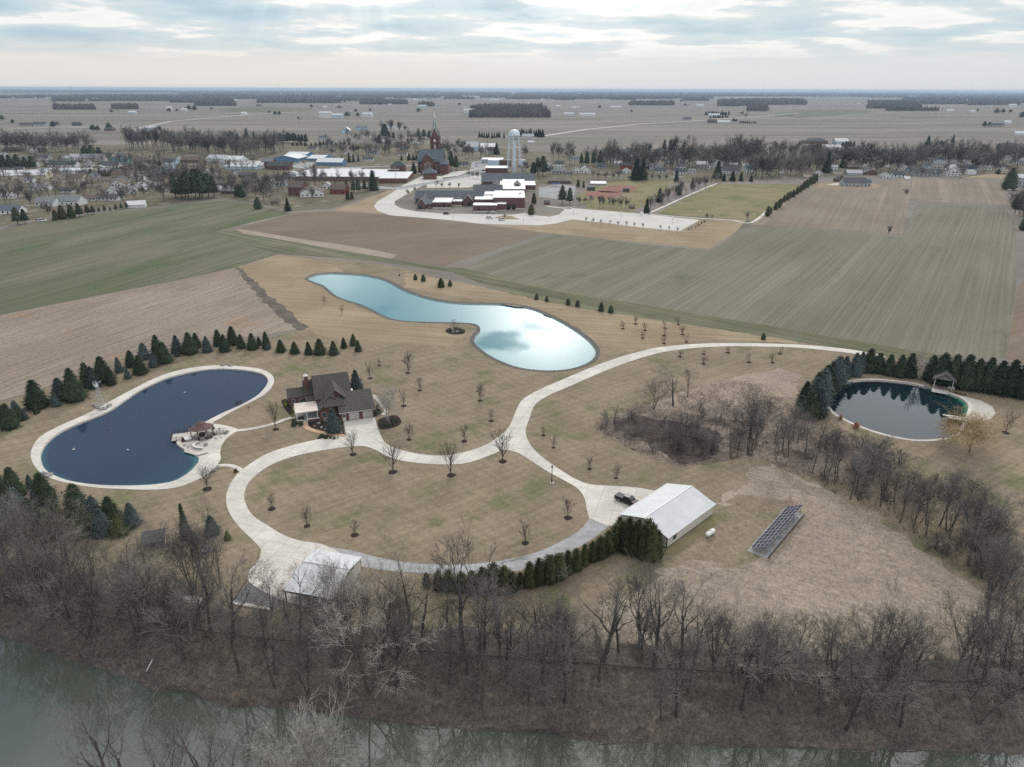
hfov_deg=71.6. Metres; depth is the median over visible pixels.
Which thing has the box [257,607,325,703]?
bare tree
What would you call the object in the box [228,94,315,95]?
woods
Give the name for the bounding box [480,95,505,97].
woods
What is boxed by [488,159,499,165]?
workshop
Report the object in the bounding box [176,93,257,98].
woods
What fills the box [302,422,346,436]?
front path
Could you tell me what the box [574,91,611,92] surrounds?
woods
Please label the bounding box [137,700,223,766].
bare tree
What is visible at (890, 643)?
bare tree
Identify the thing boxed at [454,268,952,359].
field edge
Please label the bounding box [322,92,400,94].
woods
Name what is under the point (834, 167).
house
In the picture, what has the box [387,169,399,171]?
annex
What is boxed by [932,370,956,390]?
pavilion
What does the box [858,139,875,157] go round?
town tree
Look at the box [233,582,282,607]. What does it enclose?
asphalt pad
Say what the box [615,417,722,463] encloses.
brush hollow
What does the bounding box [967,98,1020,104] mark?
woods
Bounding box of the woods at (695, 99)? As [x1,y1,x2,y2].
[682,97,709,100]
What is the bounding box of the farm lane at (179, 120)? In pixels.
[19,112,285,128]
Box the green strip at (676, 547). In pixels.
[664,516,716,554]
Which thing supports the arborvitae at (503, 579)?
on the lawn at (416, 507)
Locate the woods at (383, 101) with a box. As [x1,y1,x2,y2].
[359,98,407,103]
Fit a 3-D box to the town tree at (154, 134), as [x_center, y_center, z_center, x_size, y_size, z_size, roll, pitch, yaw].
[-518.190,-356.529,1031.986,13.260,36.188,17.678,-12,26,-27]
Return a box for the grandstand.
[590,181,606,184]
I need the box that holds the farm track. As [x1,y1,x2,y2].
[545,113,793,135]
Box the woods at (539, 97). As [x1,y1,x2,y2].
[505,96,595,98]
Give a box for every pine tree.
[0,155,5,166]
[5,154,13,166]
[9,207,23,224]
[12,154,20,165]
[19,157,29,167]
[19,209,29,223]
[26,155,36,167]
[74,203,84,215]
[80,146,87,154]
[84,205,90,213]
[87,145,96,153]
[96,147,101,153]
[169,172,177,197]
[174,176,183,198]
[178,171,194,199]
[189,169,199,198]
[195,171,208,198]
[203,173,214,197]
[209,175,219,196]
[287,133,291,140]
[290,133,296,140]
[303,134,308,141]
[349,180,354,192]
[355,179,361,192]
[362,180,367,190]
[379,124,387,135]
[446,151,453,168]
[452,156,459,169]
[530,162,536,172]
[535,157,540,175]
[539,156,548,175]
[557,184,566,203]
[565,188,573,204]
[579,153,583,165]
[584,151,589,165]
[591,151,596,162]
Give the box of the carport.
[283,549,361,606]
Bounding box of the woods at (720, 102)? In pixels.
[717,98,740,105]
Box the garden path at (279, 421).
[238,417,294,430]
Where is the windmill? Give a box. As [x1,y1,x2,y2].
[92,381,106,407]
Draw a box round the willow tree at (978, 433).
[931,402,1013,453]
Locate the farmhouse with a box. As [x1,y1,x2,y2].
[801,138,827,143]
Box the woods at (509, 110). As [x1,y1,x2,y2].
[469,102,550,117]
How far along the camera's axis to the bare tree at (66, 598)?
122.92 m
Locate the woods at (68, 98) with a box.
[51,95,85,101]
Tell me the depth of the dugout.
643.92 m
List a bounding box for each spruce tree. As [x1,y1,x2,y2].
[0,403,23,432]
[0,475,18,501]
[0,497,19,537]
[2,467,28,497]
[6,487,23,506]
[9,400,21,409]
[13,405,24,420]
[18,498,43,530]
[20,379,52,412]
[21,409,28,420]
[25,474,32,489]
[28,489,41,506]
[29,472,62,506]
[43,496,64,521]
[48,378,63,400]
[50,392,61,406]
[54,506,67,535]
[57,368,91,405]
[60,483,86,516]
[64,499,93,539]
[67,516,84,541]
[77,362,86,387]
[83,366,103,389]
[84,495,101,519]
[89,508,111,539]
[92,356,116,382]
[100,496,123,522]
[103,367,117,386]
[108,514,130,540]
[113,357,124,372]
[121,502,142,528]
[123,350,134,368]
[123,368,131,379]
[130,355,149,375]
[136,343,149,360]
[147,353,161,367]
[150,335,159,356]
[155,341,175,364]
[170,335,182,353]
[175,348,180,356]
[178,332,201,355]
[192,333,202,347]
[200,336,211,352]
[202,515,222,538]
[212,329,220,347]
[217,334,233,352]
[225,326,237,345]
[235,334,245,348]
[244,333,260,350]
[261,332,270,347]
[264,342,269,349]
[275,339,286,352]
[288,341,300,354]
[304,342,313,355]
[312,338,328,355]
[323,408,342,434]
[328,340,340,355]
[339,338,347,348]
[349,334,355,345]
[350,369,364,389]
[354,340,361,351]
[793,390,825,421]
[794,381,810,405]
[797,377,831,409]
[811,372,821,384]
[817,387,830,418]
[820,370,835,406]
[821,368,837,398]
[822,364,839,396]
[829,356,853,387]
[831,360,843,392]
[844,356,853,378]
[850,352,864,377]
[859,351,867,372]
[865,348,879,374]
[874,352,885,373]
[880,354,895,376]
[891,354,909,378]
[906,353,920,378]
[917,355,938,380]
[920,352,955,387]
[940,354,963,387]
[954,354,977,393]
[967,357,987,392]
[975,357,998,395]
[986,360,1011,397]
[1000,359,1022,399]
[1010,365,1023,399]
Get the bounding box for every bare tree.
[0,482,54,554]
[0,495,41,569]
[0,497,75,566]
[0,498,36,571]
[0,510,34,576]
[0,511,17,556]
[0,522,19,592]
[0,523,19,605]
[0,525,40,607]
[0,531,89,610]
[0,534,68,622]
[0,547,48,607]
[0,551,34,611]
[0,552,36,606]
[2,529,67,597]
[9,523,84,599]
[15,531,125,638]
[16,482,109,560]
[16,499,66,578]
[22,533,111,602]
[23,513,88,600]
[33,482,92,569]
[34,543,94,618]
[36,520,88,587]
[36,664,132,766]
[38,540,95,632]
[50,698,142,766]
[56,552,104,634]
[57,536,105,593]
[63,561,104,625]
[67,538,94,574]
[73,537,147,607]
[76,544,181,628]
[79,513,184,612]
[79,553,158,641]
[81,546,154,635]
[95,545,151,636]
[97,686,205,766]
[98,507,162,576]
[103,530,147,563]
[111,549,201,624]
[112,549,189,642]
[122,574,212,667]
[122,577,180,653]
[127,522,162,574]
[132,581,198,661]
[132,672,237,766]
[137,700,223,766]
[140,487,228,587]
[141,558,223,626]
[143,542,202,637]
[145,548,201,600]
[166,510,231,588]
[176,555,221,631]
[182,520,224,587]
[182,553,235,630]
[185,535,279,638]
[186,690,327,766]
[192,704,252,766]
[202,579,259,673]
[217,680,367,766]
[230,707,309,766]
[231,623,301,689]
[246,587,305,674]
[246,594,275,647]
[247,555,293,610]
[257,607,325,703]
[258,721,368,766]
[267,574,319,630]
[269,542,339,643]
[271,559,397,662]
[293,586,325,642]
[294,552,389,634]
[299,559,372,640]
[299,620,347,689]
[306,562,446,697]
[313,733,408,766]
[337,568,379,631]
[346,594,416,688]
[348,742,380,766]
[350,572,414,635]
[353,526,465,636]
[356,555,419,628]
[356,581,423,668]
[360,585,422,648]
[374,602,435,647]
[382,607,423,681]
[389,557,481,636]
[389,600,434,646]
[419,741,473,766]
[420,513,531,649]
[421,627,451,694]
[427,625,465,683]
[431,601,477,674]
[433,581,466,622]
[435,629,494,704]
[438,603,458,648]
[439,558,511,644]
[450,622,498,673]
[462,572,525,647]
[463,569,519,650]
[468,580,517,671]
[482,586,540,658]
[485,600,522,645]
[487,588,612,709]
[490,598,558,671]
[502,591,588,668]
[503,575,573,651]
[505,644,545,705]
[508,587,550,662]
[512,614,566,685]
[522,579,619,676]
[527,574,592,652]
[534,592,560,654]
[540,591,569,662]
[544,597,629,664]
[544,607,591,704]
[545,547,659,664]
[548,603,579,656]
[574,618,615,682]
[591,586,656,653]
[593,398,631,423]
[598,555,683,666]
[612,550,675,663]
[633,592,671,659]
[633,600,695,658]
[634,364,678,408]
[640,634,696,717]
[647,619,701,665]
[650,658,707,721]
[652,419,669,447]
[653,362,689,405]
[660,561,722,667]
[665,632,697,691]
[666,394,696,437]
[669,418,695,452]
[669,619,716,664]
[678,429,704,451]
[681,623,716,693]
[682,364,700,395]
[682,589,748,664]
[685,586,740,661]
[690,427,722,457]
[692,604,726,659]
[701,600,737,668]
[707,412,747,456]
[709,620,744,676]
[712,625,767,679]
[718,619,808,710]
[721,614,768,664]
[724,612,782,673]
[726,618,766,669]
[729,430,746,455]
[730,602,824,691]
[731,380,788,454]
[737,427,777,455]
[738,604,795,680]
[738,613,810,685]
[744,608,777,663]
[747,613,802,701]
[753,418,766,446]
[758,617,802,664]
[766,418,796,458]
[770,619,848,670]
[772,414,784,441]
[773,647,816,697]
[774,405,807,443]
[776,413,793,450]
[780,421,815,456]
[783,403,814,442]
[785,606,824,670]
[788,397,807,438]
[788,658,860,717]
[791,570,946,682]
[798,413,818,451]
[808,408,844,441]
[808,438,825,473]
[810,609,882,669]
[815,613,862,688]
[815,630,840,673]
[816,453,841,482]
[822,633,918,719]
[823,446,833,470]
[826,451,857,483]
[827,419,847,454]
[827,432,853,481]
[831,454,863,499]
[836,640,924,718]
[837,659,897,730]
[838,663,904,716]
[848,456,890,476]
[848,600,936,689]
[849,430,896,481]
[850,463,880,498]
[852,634,908,702]
[853,434,902,486]
[853,448,877,494]
[859,597,934,665]
[861,458,902,500]
[866,623,947,682]
[867,446,904,491]
[868,602,931,668]
[873,461,896,506]
[875,638,914,702]
[877,625,974,711]
[883,601,954,691]
[884,654,973,727]
[887,459,909,501]
[888,459,939,499]
[893,486,956,532]
[895,482,918,522]
[907,479,946,527]
[907,483,944,524]
[912,347,930,379]
[912,583,1007,686]
[922,503,939,537]
[924,464,994,531]
[933,486,975,538]
[936,601,1009,677]
[936,623,1023,724]
[937,468,973,526]
[942,474,1007,536]
[948,501,990,566]
[952,550,1023,627]
[954,610,1009,673]
[957,614,1023,720]
[957,624,1023,680]
[959,604,997,678]
[961,593,1023,677]
[962,478,1023,544]
[962,509,1023,578]
[964,635,1023,686]
[965,476,999,536]
[968,478,1023,535]
[969,520,997,567]
[973,533,1023,590]
[974,523,1023,597]
[974,550,1023,620]
[975,532,1023,600]
[976,583,1023,670]
[980,495,1013,551]
[980,620,1006,671]
[981,617,1023,670]
[987,494,1023,538]
[987,627,1023,696]
[989,538,1023,587]
[992,501,1021,538]
[1004,576,1023,619]
[1008,588,1023,634]
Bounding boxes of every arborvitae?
[421,572,430,587]
[431,571,442,590]
[440,569,454,591]
[451,571,466,592]
[463,570,476,592]
[474,566,490,595]
[485,561,501,595]
[496,564,517,594]
[509,571,521,592]
[516,571,524,589]
[522,561,538,588]
[533,557,548,586]
[542,554,560,584]
[553,552,570,580]
[564,550,575,575]
[571,548,583,571]
[580,544,590,566]
[587,540,599,562]
[595,535,611,559]
[604,529,619,554]
[609,522,621,550]
[613,515,623,524]
[617,516,633,553]
[619,519,624,533]
[627,521,640,556]
[635,518,642,532]
[635,522,648,559]
[636,523,666,561]
[640,517,654,532]
[657,531,666,559]
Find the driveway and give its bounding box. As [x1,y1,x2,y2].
[226,343,884,611]
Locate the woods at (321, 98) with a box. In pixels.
[256,93,341,102]
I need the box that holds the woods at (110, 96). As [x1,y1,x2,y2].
[59,95,148,97]
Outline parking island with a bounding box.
[494,215,517,218]
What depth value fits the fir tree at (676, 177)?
711.29 m
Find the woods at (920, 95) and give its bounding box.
[853,92,1023,96]
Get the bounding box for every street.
[341,165,415,167]
[360,172,480,189]
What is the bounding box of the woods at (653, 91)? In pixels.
[603,91,691,92]
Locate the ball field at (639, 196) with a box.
[577,181,673,212]
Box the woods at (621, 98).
[609,95,635,99]
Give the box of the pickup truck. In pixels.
[614,492,638,504]
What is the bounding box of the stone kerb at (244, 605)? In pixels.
[233,601,270,609]
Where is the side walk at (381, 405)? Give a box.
[372,395,387,414]
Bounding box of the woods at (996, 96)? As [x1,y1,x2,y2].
[968,95,1022,96]
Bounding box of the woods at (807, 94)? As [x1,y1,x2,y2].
[685,92,855,96]
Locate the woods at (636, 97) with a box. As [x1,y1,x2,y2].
[591,96,674,98]
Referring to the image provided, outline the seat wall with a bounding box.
[192,441,202,449]
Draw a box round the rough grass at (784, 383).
[650,367,814,428]
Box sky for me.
[0,0,1023,91]
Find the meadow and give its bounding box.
[575,465,1023,673]
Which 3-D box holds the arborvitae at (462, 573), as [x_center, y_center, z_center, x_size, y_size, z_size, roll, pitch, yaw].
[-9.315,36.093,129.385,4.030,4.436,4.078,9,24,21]
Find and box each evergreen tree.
[52,210,59,219]
[57,205,67,218]
[65,204,77,217]
[344,191,349,199]
[527,204,534,214]
[531,193,537,202]
[764,206,770,215]
[773,202,778,209]
[1000,168,1021,188]
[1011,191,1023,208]
[1016,219,1023,229]
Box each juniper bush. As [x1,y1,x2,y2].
[33,407,39,413]
[438,278,444,287]
[598,302,605,310]
[607,305,613,312]
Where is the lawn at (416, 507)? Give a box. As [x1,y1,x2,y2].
[0,255,1023,659]
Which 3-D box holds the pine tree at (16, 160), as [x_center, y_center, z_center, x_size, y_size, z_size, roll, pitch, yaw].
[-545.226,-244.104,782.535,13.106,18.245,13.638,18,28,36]
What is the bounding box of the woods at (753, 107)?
[746,104,768,110]
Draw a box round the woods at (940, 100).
[901,95,968,103]
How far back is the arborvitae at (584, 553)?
135.85 m
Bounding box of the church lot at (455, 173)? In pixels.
[439,168,477,177]
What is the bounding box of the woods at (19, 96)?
[0,94,43,97]
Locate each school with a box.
[292,169,388,180]
[378,172,412,182]
[414,173,535,211]
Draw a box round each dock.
[170,429,191,441]
[931,388,947,395]
[948,415,974,422]
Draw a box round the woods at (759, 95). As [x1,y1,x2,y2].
[728,94,788,96]
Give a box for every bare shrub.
[596,409,615,426]
[621,422,641,440]
[624,409,641,420]
[627,424,643,437]
[644,442,662,452]
[659,415,672,422]
[669,432,689,449]
[669,436,689,450]
[675,414,687,424]
[684,417,697,426]
[689,416,708,430]
[693,425,712,438]
[695,398,707,410]
[697,407,710,417]
[697,431,708,446]
[699,437,724,451]
[703,406,735,422]
[718,399,733,408]
[727,405,745,421]
[728,424,746,436]
[731,434,747,448]
[760,399,778,413]
[798,446,822,458]
[799,422,811,434]
[804,429,845,451]
[817,468,831,480]
[824,427,854,442]
[834,439,848,454]
[842,452,870,470]
[845,429,873,447]
[846,472,862,487]
[848,457,868,474]
[849,473,880,500]
[850,459,885,478]
[851,440,880,461]
[863,455,894,474]
[877,486,899,503]
[887,474,910,489]
[888,444,918,468]
[894,482,940,506]
[903,466,930,488]
[919,480,934,493]
[920,529,960,553]
[927,471,946,483]
[928,481,958,498]
[935,543,959,555]
[936,477,969,495]
[950,463,976,479]
[951,495,975,517]
[951,532,970,547]
[961,477,984,492]
[961,559,989,576]
[966,521,994,552]
[971,548,992,564]
[978,527,1000,546]
[985,516,1004,534]
[989,558,1023,579]
[997,531,1019,546]
[997,537,1021,557]
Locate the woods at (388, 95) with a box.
[369,94,440,97]
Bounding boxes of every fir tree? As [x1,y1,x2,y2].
[177,503,191,540]
[283,197,292,210]
[367,170,378,190]
[410,162,417,173]
[493,142,500,153]
[628,158,642,180]
[637,157,648,179]
[642,198,649,212]
[654,188,664,202]
[673,169,678,180]
[711,161,723,177]
[729,170,735,180]
[821,151,833,172]
[838,154,846,167]
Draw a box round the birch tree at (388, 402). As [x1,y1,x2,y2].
[367,385,404,421]
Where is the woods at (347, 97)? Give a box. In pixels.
[340,94,384,100]
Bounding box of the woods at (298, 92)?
[175,90,441,93]
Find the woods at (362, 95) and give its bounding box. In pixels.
[350,94,378,96]
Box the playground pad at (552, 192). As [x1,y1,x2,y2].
[539,184,575,198]
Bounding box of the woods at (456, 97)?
[444,95,474,98]
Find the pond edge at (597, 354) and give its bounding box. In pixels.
[305,272,599,371]
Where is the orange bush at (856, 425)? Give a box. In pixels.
[850,422,859,428]
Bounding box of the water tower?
[507,129,520,172]
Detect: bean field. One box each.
[750,177,910,234]
[909,177,1007,204]
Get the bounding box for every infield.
[584,191,622,196]
[598,185,636,192]
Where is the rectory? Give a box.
[423,168,436,178]
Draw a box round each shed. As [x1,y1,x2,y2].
[126,200,146,207]
[141,528,166,549]
[322,182,330,188]
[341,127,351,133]
[902,176,910,179]
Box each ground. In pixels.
[0,89,1023,142]
[0,134,1023,663]
[0,144,1023,225]
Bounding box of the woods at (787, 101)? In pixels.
[731,97,807,104]
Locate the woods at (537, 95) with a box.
[519,94,559,96]
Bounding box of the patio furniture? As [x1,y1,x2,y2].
[213,428,226,433]
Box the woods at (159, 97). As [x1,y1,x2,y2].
[87,93,174,100]
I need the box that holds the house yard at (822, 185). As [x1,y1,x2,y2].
[812,181,879,188]
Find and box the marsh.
[597,405,885,483]
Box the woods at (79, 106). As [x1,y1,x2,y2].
[52,102,95,109]
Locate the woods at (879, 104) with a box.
[866,99,922,108]
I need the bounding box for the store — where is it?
[481,157,503,162]
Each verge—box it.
[332,189,746,248]
[963,174,1006,178]
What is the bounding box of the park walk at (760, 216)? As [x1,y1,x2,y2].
[651,211,765,222]
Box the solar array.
[751,504,804,557]
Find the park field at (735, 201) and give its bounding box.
[658,184,811,219]
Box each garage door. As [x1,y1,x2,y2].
[349,412,358,419]
[362,410,372,417]
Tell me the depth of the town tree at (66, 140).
1022.90 m
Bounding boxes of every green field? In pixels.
[217,106,312,111]
[760,110,873,117]
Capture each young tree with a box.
[195,460,219,488]
[266,403,279,428]
[266,492,274,507]
[300,507,312,525]
[333,424,357,453]
[349,520,358,534]
[374,436,402,471]
[399,390,406,405]
[401,351,413,372]
[404,422,414,437]
[433,441,460,474]
[458,424,468,439]
[476,381,484,398]
[487,427,514,460]
[518,518,530,542]
[550,436,558,446]
[562,496,574,513]
[611,462,621,475]
[998,409,1020,431]
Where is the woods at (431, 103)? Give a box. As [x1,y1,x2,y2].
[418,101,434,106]
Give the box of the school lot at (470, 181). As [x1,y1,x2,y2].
[427,175,481,187]
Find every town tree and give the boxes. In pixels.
[0,137,12,151]
[0,185,11,203]
[3,131,17,148]
[10,134,21,151]
[10,183,20,198]
[12,181,23,196]
[19,131,31,152]
[23,189,33,207]
[32,134,43,152]
[32,187,43,196]
[39,201,51,217]
[47,132,65,150]
[50,140,57,151]
[60,133,72,149]
[60,133,78,149]
[66,177,76,186]
[69,181,84,194]
[70,131,81,152]
[78,180,89,194]
[96,189,109,204]
[117,186,130,205]
[120,124,136,146]
[130,129,139,144]
[133,125,147,148]
[138,185,148,197]
[140,125,152,148]
[141,155,152,165]
[142,126,150,148]
[144,177,157,194]
[149,155,161,170]
[150,128,158,147]
[152,174,170,201]
[154,125,161,149]
[158,128,168,149]
[161,127,173,149]
[164,132,184,151]
[171,130,182,148]
[172,131,189,153]
[183,133,195,148]
[188,129,203,152]
[190,131,205,154]
[199,136,213,151]
[214,137,222,154]
[214,170,225,181]
[217,132,227,154]
[219,138,230,154]
[220,177,234,192]
[222,128,238,153]
[229,136,238,155]
[231,133,241,150]
[234,181,241,190]
[237,135,250,156]
[237,137,254,158]
[240,176,256,196]
[244,136,258,157]
[248,182,259,196]
[251,138,264,156]
[253,132,268,154]
[258,180,271,199]
[261,182,276,199]
[266,132,276,153]
[279,170,291,183]
[296,167,308,177]
[303,186,315,200]
[304,164,317,185]
[314,167,327,183]
[324,134,331,144]
[360,141,368,154]
[385,119,393,128]
[392,139,402,150]
[442,139,451,152]
[451,138,461,154]
[518,160,529,171]
[521,144,527,158]
[547,165,553,175]
[550,140,560,154]
[556,141,565,157]
[562,140,576,164]
[597,152,606,165]
[597,195,602,206]
[602,139,613,163]
[607,141,619,166]
[607,195,613,207]
[616,169,623,176]
[617,195,624,208]
[621,197,630,206]
[624,141,646,163]
[640,145,653,168]
[642,141,652,157]
[646,147,660,165]
[654,189,665,203]
[664,187,671,196]
[665,136,681,166]
[671,151,684,167]
[680,134,697,161]
[685,141,698,166]
[694,175,704,189]
[695,143,705,160]
[695,149,706,160]
[697,145,713,169]
[707,144,720,160]
[710,142,722,156]
[713,141,731,165]
[717,147,734,165]
[719,139,744,165]
[728,132,747,164]
[730,149,740,162]
[742,134,767,157]
[748,152,758,173]
[750,153,768,177]
[760,156,773,176]
[764,154,774,176]
[773,155,784,176]
[776,159,792,178]
[787,161,797,171]
[792,151,814,174]
[792,158,802,176]
[794,141,803,153]
[806,156,815,167]
[813,148,827,169]
[829,147,842,163]
[830,154,839,164]
[841,143,863,164]
[845,148,861,164]
[846,151,853,164]
[855,151,868,169]
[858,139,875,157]
[867,149,880,163]
[873,161,882,171]
[877,147,888,159]
[877,149,895,168]
[885,150,910,170]
[885,154,898,172]
[902,151,918,173]
[903,146,916,156]
[915,144,929,164]
[925,144,945,161]
[927,138,949,157]
[938,163,950,175]
[944,149,954,163]
[951,139,971,165]
[954,163,969,177]
[955,150,961,163]
[964,146,981,159]
[966,151,984,166]
[972,156,981,169]
[977,156,992,171]
[981,151,990,164]
[987,144,1008,159]
[993,141,1013,162]
[993,158,1005,172]
[1006,140,1022,162]
[1011,194,1021,213]
[1013,154,1023,165]
[1017,189,1023,214]
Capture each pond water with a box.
[41,370,267,484]
[308,274,595,369]
[830,381,967,439]
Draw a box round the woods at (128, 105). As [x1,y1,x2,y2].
[111,102,138,108]
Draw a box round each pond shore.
[40,369,267,462]
[308,273,595,350]
[847,380,967,415]
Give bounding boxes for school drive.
[374,176,698,230]
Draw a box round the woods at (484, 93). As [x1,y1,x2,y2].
[439,91,514,95]
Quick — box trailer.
[964,170,976,174]
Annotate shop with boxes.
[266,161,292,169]
[499,160,510,165]
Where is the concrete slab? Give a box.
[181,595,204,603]
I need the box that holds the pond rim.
[31,365,273,489]
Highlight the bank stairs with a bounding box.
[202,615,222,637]
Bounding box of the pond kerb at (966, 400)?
[827,379,972,440]
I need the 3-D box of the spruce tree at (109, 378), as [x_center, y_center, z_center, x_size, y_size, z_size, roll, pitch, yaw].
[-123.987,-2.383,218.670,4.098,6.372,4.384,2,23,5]
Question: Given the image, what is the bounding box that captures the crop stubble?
[0,268,297,400]
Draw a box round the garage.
[329,184,348,193]
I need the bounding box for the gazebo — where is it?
[188,421,213,440]
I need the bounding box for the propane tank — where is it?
[705,528,714,537]
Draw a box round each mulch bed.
[282,399,291,414]
[291,419,343,433]
[377,415,400,429]
[445,327,464,334]
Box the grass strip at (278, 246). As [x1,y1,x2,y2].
[214,230,461,271]
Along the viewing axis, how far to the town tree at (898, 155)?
800.03 m
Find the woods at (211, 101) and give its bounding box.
[194,97,236,105]
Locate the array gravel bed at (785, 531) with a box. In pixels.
[747,508,802,558]
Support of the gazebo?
on the pond rim
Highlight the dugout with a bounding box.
[587,186,594,190]
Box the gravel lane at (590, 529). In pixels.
[330,518,607,573]
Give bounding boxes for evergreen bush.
[223,530,231,541]
[232,185,238,195]
[237,187,246,196]
[252,197,261,208]
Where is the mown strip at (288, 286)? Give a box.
[234,255,468,345]
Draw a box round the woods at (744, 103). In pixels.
[723,101,768,105]
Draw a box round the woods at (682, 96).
[622,95,713,98]
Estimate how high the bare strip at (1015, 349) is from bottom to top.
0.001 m
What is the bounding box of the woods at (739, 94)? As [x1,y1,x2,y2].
[697,94,791,95]
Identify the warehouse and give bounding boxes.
[0,169,53,179]
[47,168,97,171]
[205,154,228,161]
[223,156,247,161]
[225,162,259,169]
[249,161,264,168]
[272,153,307,161]
[285,151,313,155]
[306,155,332,160]
[316,158,346,165]
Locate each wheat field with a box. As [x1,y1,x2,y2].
[0,201,289,314]
[465,205,1015,357]
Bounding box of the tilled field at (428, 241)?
[237,211,541,265]
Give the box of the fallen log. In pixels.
[374,658,400,698]
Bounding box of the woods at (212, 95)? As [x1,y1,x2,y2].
[185,94,239,96]
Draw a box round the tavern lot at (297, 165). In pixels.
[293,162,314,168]
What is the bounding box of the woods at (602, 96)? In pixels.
[553,95,651,98]
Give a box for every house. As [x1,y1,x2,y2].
[0,167,14,169]
[0,192,18,198]
[0,204,26,213]
[2,147,24,151]
[13,166,25,168]
[22,177,35,182]
[28,183,53,190]
[29,147,37,152]
[33,154,51,159]
[33,197,58,206]
[36,178,49,182]
[37,148,46,152]
[47,161,80,167]
[51,174,65,182]
[57,195,87,205]
[58,187,74,192]
[60,170,75,176]
[61,156,71,160]
[65,174,86,181]
[69,154,80,159]
[80,154,106,160]
[82,195,96,200]
[83,160,93,166]
[84,174,96,182]
[87,171,100,176]
[96,178,114,182]
[96,194,124,200]
[99,161,122,167]
[104,186,116,193]
[110,157,132,164]
[110,169,136,178]
[110,178,129,186]
[113,176,129,181]
[116,180,127,186]
[124,186,137,193]
[133,182,147,189]
[149,175,166,181]
[164,162,175,168]
[180,156,201,162]
[220,187,233,193]
[238,172,254,177]
[261,158,275,167]
[274,180,287,185]
[286,174,296,180]
[286,371,374,423]
[287,181,307,195]
[308,146,317,149]
[319,135,325,139]
[343,151,351,154]
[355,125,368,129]
[362,156,373,160]
[367,150,378,153]
[390,161,405,171]
[396,151,408,155]
[398,141,407,146]
[459,161,468,166]
[522,134,533,137]
[548,177,570,183]
[552,167,566,173]
[554,161,563,167]
[570,156,579,159]
[572,166,581,172]
[581,166,590,172]
[596,164,605,167]
[614,161,621,165]
[622,168,630,173]
[649,163,662,168]
[655,168,665,172]
[673,168,686,174]
[675,164,685,167]
[687,168,695,173]
[695,161,707,168]
[711,158,723,167]
[721,166,739,173]
[744,165,757,173]
[799,168,811,174]
[801,174,811,178]
[813,170,822,174]
[831,165,837,170]
[833,175,842,181]
[839,177,867,186]
[844,165,859,168]
[859,164,871,169]
[862,169,878,174]
[878,172,893,177]
[884,164,899,170]
[890,171,905,176]
[898,164,907,168]
[902,160,916,165]
[906,167,922,171]
[910,169,940,175]
[922,163,930,168]
[930,160,946,171]
[943,164,961,175]
[949,160,961,164]
[962,160,973,164]
[965,165,977,169]
[977,165,991,169]
[991,163,1007,167]
[995,167,1009,172]
[996,143,1016,149]
[1001,155,1011,160]
[1007,165,1018,169]
[1012,158,1023,164]
[1017,174,1023,187]
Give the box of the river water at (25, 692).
[0,635,1023,766]
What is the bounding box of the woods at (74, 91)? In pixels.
[62,90,85,92]
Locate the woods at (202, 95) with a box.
[168,94,243,95]
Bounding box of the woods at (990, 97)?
[963,96,1020,98]
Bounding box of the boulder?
[45,472,53,477]
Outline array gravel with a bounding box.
[749,541,773,556]
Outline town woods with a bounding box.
[0,124,1023,215]
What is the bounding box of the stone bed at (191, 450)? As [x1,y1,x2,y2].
[184,444,208,455]
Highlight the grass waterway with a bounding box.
[236,229,396,258]
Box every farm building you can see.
[18,122,32,125]
[32,122,47,125]
[71,122,81,125]
[104,127,115,130]
[142,126,157,130]
[319,111,331,117]
[332,113,342,117]
[362,112,372,116]
[564,112,573,115]
[579,113,594,116]
[707,119,716,122]
[708,113,719,116]
[717,120,729,122]
[989,123,1004,126]
[1002,120,1011,123]
[1007,104,1016,107]
[1012,131,1023,134]
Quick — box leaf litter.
[2,575,1023,683]
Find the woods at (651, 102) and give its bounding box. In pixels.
[628,99,674,105]
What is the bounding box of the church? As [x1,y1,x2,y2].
[417,111,449,173]
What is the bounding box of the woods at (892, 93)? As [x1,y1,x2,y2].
[851,93,937,94]
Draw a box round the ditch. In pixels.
[237,268,306,329]
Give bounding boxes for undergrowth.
[0,543,1023,746]
[596,381,1023,608]
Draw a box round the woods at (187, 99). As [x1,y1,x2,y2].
[169,96,194,102]
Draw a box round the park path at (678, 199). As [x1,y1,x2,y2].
[643,183,717,214]
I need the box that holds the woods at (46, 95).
[23,94,104,96]
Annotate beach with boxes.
[961,396,995,423]
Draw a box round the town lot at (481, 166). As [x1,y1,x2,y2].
[470,160,487,172]
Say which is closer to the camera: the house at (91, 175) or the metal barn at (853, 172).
the house at (91, 175)
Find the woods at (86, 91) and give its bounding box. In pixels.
[0,89,174,92]
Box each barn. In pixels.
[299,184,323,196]
[463,142,479,150]
[480,143,495,150]
[618,483,715,548]
[620,162,632,168]
[824,145,841,148]
[832,138,849,143]
[844,170,862,175]
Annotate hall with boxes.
[330,167,365,168]
[485,166,507,172]
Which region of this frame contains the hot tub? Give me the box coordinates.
[184,436,191,441]
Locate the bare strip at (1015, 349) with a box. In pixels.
[1006,281,1023,363]
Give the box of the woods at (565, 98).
[555,96,574,99]
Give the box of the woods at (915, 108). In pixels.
[885,105,939,110]
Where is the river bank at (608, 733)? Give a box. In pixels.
[0,566,1023,754]
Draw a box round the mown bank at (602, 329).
[404,273,798,352]
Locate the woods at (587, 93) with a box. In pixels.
[515,91,684,96]
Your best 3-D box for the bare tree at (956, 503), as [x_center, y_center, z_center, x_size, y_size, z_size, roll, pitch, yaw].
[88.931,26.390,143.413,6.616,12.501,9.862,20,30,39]
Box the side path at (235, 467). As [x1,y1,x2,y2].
[218,464,242,471]
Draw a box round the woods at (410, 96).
[394,93,438,97]
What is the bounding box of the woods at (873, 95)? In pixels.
[866,94,912,97]

